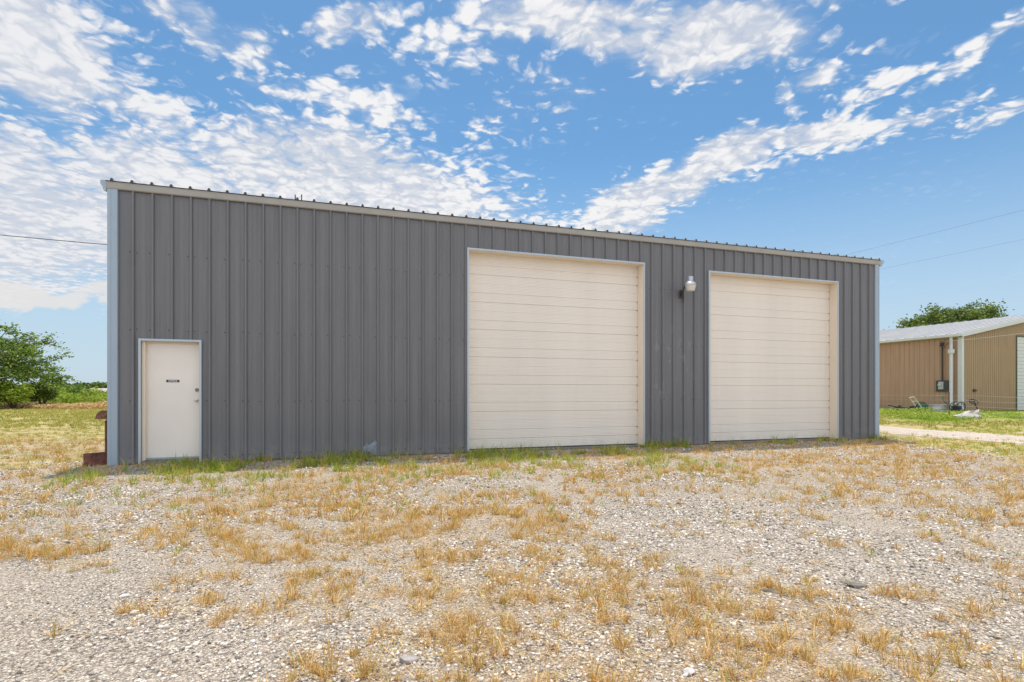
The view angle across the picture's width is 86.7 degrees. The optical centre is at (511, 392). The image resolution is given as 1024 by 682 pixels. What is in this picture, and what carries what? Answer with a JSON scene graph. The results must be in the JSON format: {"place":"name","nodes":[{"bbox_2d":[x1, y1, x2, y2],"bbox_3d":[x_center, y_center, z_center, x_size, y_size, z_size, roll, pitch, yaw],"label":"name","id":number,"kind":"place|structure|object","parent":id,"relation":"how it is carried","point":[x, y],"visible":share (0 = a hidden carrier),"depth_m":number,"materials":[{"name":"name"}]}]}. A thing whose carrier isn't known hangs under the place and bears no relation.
{"place":"outdoors","nodes":[
{"label":"outdoors","id":0,"kind":"place"},
{"bbox_2d":[0,408,1023,681],"bbox_3d":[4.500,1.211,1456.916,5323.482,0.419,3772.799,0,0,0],"label":"ground","id":1,"kind":"structure","parent":0,"point":[106,664],"depth_m":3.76,"materials":[{"name":"grey gravel"}]},
{"bbox_2d":[0,379,35,408],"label":"bush","id":2,"kind":"object","parent":1,"relation":"on","point":[11,394],"visible":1,"depth_m":43.11,"materials":[{"name":"green plant"}]},
{"bbox_2d":[0,322,80,392],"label":"spreading tree","id":3,"kind":"object","parent":1,"relation":"on","point":[12,356],"visible":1,"depth_m":45.60,"materials":[{"name":"green plant"}]},
{"bbox_2d":[28,379,59,404],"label":"bush","id":4,"kind":"object","parent":1,"relation":"on","point":[44,393],"visible":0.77,"depth_m":45.14,"materials":[{"name":"green plant"}]},
{"bbox_2d":[0,401,106,408],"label":"dry weeds","id":5,"kind":"object","parent":1,"relation":"on","point":[78,405],"visible":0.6,"depth_m":43.87,"materials":[{"name":"plant"}]},
{"bbox_2d":[21,386,106,403],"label":"weeds","id":6,"kind":"object","parent":1,"relation":"on","point":[67,398],"visible":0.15,"depth_m":52.01,"materials":[{"name":"green plant"}]},
{"bbox_2d":[22,381,106,387],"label":"forest","id":7,"kind":"object","parent":1,"relation":"on","point":[98,384],"visible":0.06,"depth_m":402.54,"materials":[{"name":"green plant"}]},
{"bbox_2d":[57,385,81,393],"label":"bush","id":8,"kind":"object","parent":1,"relation":"on","point":[67,386],"visible":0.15,"depth_m":65.25,"materials":[{"name":"green plant"}]},
{"bbox_2d":[65,384,93,400],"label":"sapling","id":9,"kind":"object","parent":1,"relation":"on","point":[76,389],"visible":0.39,"depth_m":56.61,"materials":[{"name":"green plant"}]},
{"bbox_2d":[83,410,106,466],"bbox_3d":[-7.380,0.839,9.775,0.348,1.041,0.455,0,0,0],"label":"rusty stand","id":10,"kind":"object","parent":1,"relation":"on","point":[97,458],"visible":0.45,"depth_m":9.73,"materials":[{"name":"metal"}]},
{"bbox_2d":[119,594,130,597],"bbox_3d":[-2.471,1.297,3.462,0.060,0.024,0.044,3,2,-29],"label":"rock","id":11,"kind":"object","parent":1,"relation":"on","point":[124,595],"visible":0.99,"depth_m":3.45,"materials":[{"name":"stone"}]},
{"bbox_2d":[130,609,138,614],"bbox_3d":[-2.230,1.296,3.201,0.046,0.030,0.033,0,0,-42],"label":"rock","id":12,"kind":"object","parent":1,"relation":"on","point":[132,612],"visible":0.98,"depth_m":3.19,"materials":[{"name":"stone"}]},
{"bbox_2d":[399,655,417,663],"bbox_3d":[-0.508,1.308,2.661,0.095,0.038,0.068,2,2,-11],"label":"rock","id":13,"kind":"object","parent":1,"relation":"on","point":[407,659],"visible":0.95,"depth_m":2.64,"materials":[{"name":"grey stone"}]},
{"bbox_2d":[100,178,883,465],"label":"metal building","id":14,"kind":"structure","parent":1,"relation":"on","point":[245,326],"depth_m":11.61,"materials":[{"name":"grey paint"}]},
{"bbox_2d":[2,235,106,244],"bbox_3d":[-27.602,-8.125,25.993,38.837,5.482,0.031,0,0,12],"label":"power line","id":15,"kind":"object","parent":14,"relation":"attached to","point":[56,240],"visible":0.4,"depth_m":24.52,"materials":[{"name":"grey metal"}]},
{"bbox_2d":[138,338,201,464],"bbox_3d":[-6.299,0.167,10.064,1.036,2.306,0.208,0,0,-18],"label":"office door","id":16,"kind":"structure","parent":14,"relation":"in","point":[171,369],"depth_m":10.09,"materials":[{"name":"paint"}]},
{"bbox_2d":[467,247,644,450],"bbox_3d":[1.074,-0.976,12.522,4.510,4.480,0.293,0,0,-18],"label":"overhead door","id":17,"kind":"structure","parent":14,"relation":"in","point":[556,343],"depth_m":12.61,"materials":[{"name":"beige paint"}]},
{"bbox_2d":[680,276,695,302],"bbox_3d":[4.259,-2.510,13.161,0.270,0.581,0.507,0,0,-18],"label":"security light","id":18,"kind":"object","parent":14,"relation":"attached to","point":[690,285],"visible":1,"depth_m":12.99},
{"bbox_2d":[708,270,838,442],"bbox_3d":[6.944,-0.946,14.446,4.400,4.420,0.293,0,0,-18],"label":"overhead door","id":19,"kind":"structure","parent":14,"relation":"in","point":[773,341],"depth_m":14.58,"materials":[{"name":"beige paint"}]},
{"bbox_2d":[0,431,1020,633],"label":"green tufts","id":20,"kind":"object","parent":1,"relation":"on","point":[232,466],"visible":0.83,"depth_m":9.35,"materials":[{"name":"green plant"}]},
{"bbox_2d":[0,435,1023,681],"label":"dry grass","id":21,"kind":"structure","parent":1,"relation":"on","point":[504,599],"depth_m":4.34,"materials":[{"name":"plant"}]},
{"bbox_2d":[682,667,694,673],"bbox_3d":[0.822,1.296,2.518,0.058,0.040,0.042,0,0,-29],"label":"rock","id":22,"kind":"object","parent":1,"relation":"on","point":[686,670],"visible":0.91,"depth_m":2.51,"materials":[{"name":"stone"}]},
{"bbox_2d":[762,588,787,593],"bbox_3d":[1.728,1.300,3.545,0.171,0.019,0.068,2,3,17],"label":"rock","id":23,"kind":"object","parent":1,"relation":"on","point":[769,590],"visible":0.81,"depth_m":3.54,"materials":[{"name":"grey stone"}]},
{"bbox_2d":[844,582,866,588],"bbox_3d":[2.325,1.305,3.662,0.133,0.038,0.080,0,0,4],"label":"rock","id":24,"kind":"object","parent":1,"relation":"on","point":[857,585],"visible":0.94,"depth_m":3.64,"materials":[{"name":"grey stone"}]},
{"bbox_2d":[888,404,909,409],"bbox_3d":[22.032,0.838,30.925,0.853,0.407,0.732,0,0,0],"label":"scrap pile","id":25,"kind":"object","parent":1,"relation":"on","point":[898,406],"visible":0.77,"depth_m":30.77,"materials":[{"name":"grey metal"}]},
{"bbox_2d":[909,396,927,411],"bbox_3d":[23.035,0.653,30.782,1.060,0.904,0.500,0,0,12],"label":"hose reel cart","id":26,"kind":"object","parent":1,"relation":"on","point":[918,405],"visible":0.66,"depth_m":30.60,"materials":[{"name":"beige plastic"}]},
{"bbox_2d":[929,404,945,411],"bbox_3d":[24.500,0.876,31.200,1.030,0.420,0.639,0,0,-15],"label":"metal tub","id":27,"kind":"object","parent":1,"relation":"on","point":[940,407],"visible":0.62,"depth_m":30.93,"materials":[{"name":"silver metal"}]},
{"bbox_2d":[879,407,1008,420],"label":"weeds","id":28,"kind":"object","parent":1,"relation":"on","point":[922,414],"visible":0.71,"depth_m":26.50,"materials":[{"name":"green plant"}]},
{"bbox_2d":[883,298,1014,329],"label":"oak tree","id":29,"kind":"object","parent":1,"relation":"on","point":[959,314],"visible":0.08,"depth_m":61.76,"materials":[{"name":"green plant"}]},
{"bbox_2d":[879,315,1023,410],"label":"tan shed","id":30,"kind":"structure","parent":1,"relation":"on","point":[921,364],"depth_m":33.72,"materials":[{"name":"metal"}]},
{"bbox_2d":[940,333,1023,342],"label":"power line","id":31,"kind":"object","parent":30,"relation":"attached to","point":[985,337],"visible":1,"depth_m":30.06,"materials":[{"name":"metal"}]},
{"bbox_2d":[1016,335,1023,409],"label":"sliding door","id":32,"kind":"structure","parent":30,"relation":"in","point":[1020,347],"depth_m":34.07,"materials":[{"name":"white metal"}]},
{"bbox_2d":[879,424,1023,455],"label":"verge grass","id":33,"kind":"structure","parent":1,"relation":"on","point":[987,429],"depth_m":14.48,"materials":[{"name":"plant"}]},
{"bbox_2d":[881,408,1023,422],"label":"lush grass","id":34,"kind":"structure","parent":1,"relation":"on","point":[1013,416],"depth_m":25.43,"materials":[{"name":"green plant"}]},
{"bbox_2d":[942,396,965,410],"bbox_3d":[25.121,0.617,30.877,1.503,0.945,0.304,0,0,-8],"label":"garden tiller","id":35,"kind":"object","parent":1,"relation":"on","point":[955,408],"visible":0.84,"depth_m":30.82,"materials":[{"name":"black metal"}]},
{"bbox_2d":[953,409,980,418],"bbox_3d":[20.204,0.937,24.037,1.079,0.436,0.411,0,0,17],"label":"fallen sheet","id":36,"kind":"object","parent":1,"relation":"on","point":[972,413],"visible":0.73,"depth_m":24.04,"materials":[{"name":"white plastic"}]},
{"bbox_2d":[969,399,978,409],"bbox_3d":[25.765,0.725,30.179,0.621,0.770,0.329,0,0,0],"label":"hand wheel stem","id":37,"kind":"object","parent":1,"relation":"on","point":[974,403],"visible":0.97,"depth_m":30.17,"materials":[{"name":"black metal"}]},
{"bbox_2d":[0,407,1023,471],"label":"field grass","id":38,"kind":"structure","parent":0,"point":[65,417],"depth_m":22.21,"materials":[{"name":"green plant"}]},
{"bbox_2d":[0,0,1023,384],"label":"sky","id":39,"kind":"structure","parent":0,"point":[841,127],"materials":[{"name":"blue"}]},
{"bbox_2d":[847,210,1021,254],"bbox_3d":[23.149,-10.047,40.000,0.010,0.516,85.905,0,0,-21],"label":"power line","id":40,"kind":"object","parent":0,"point":[927,234],"visible":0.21,"depth_m":33.95,"materials":[{"name":"black metal"}]},
{"bbox_2d":[879,426,1023,444],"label":"dirt road","id":41,"kind":"structure","parent":0,"point":[922,432],"depth_m":16.96,"materials":[{"name":"stone"}]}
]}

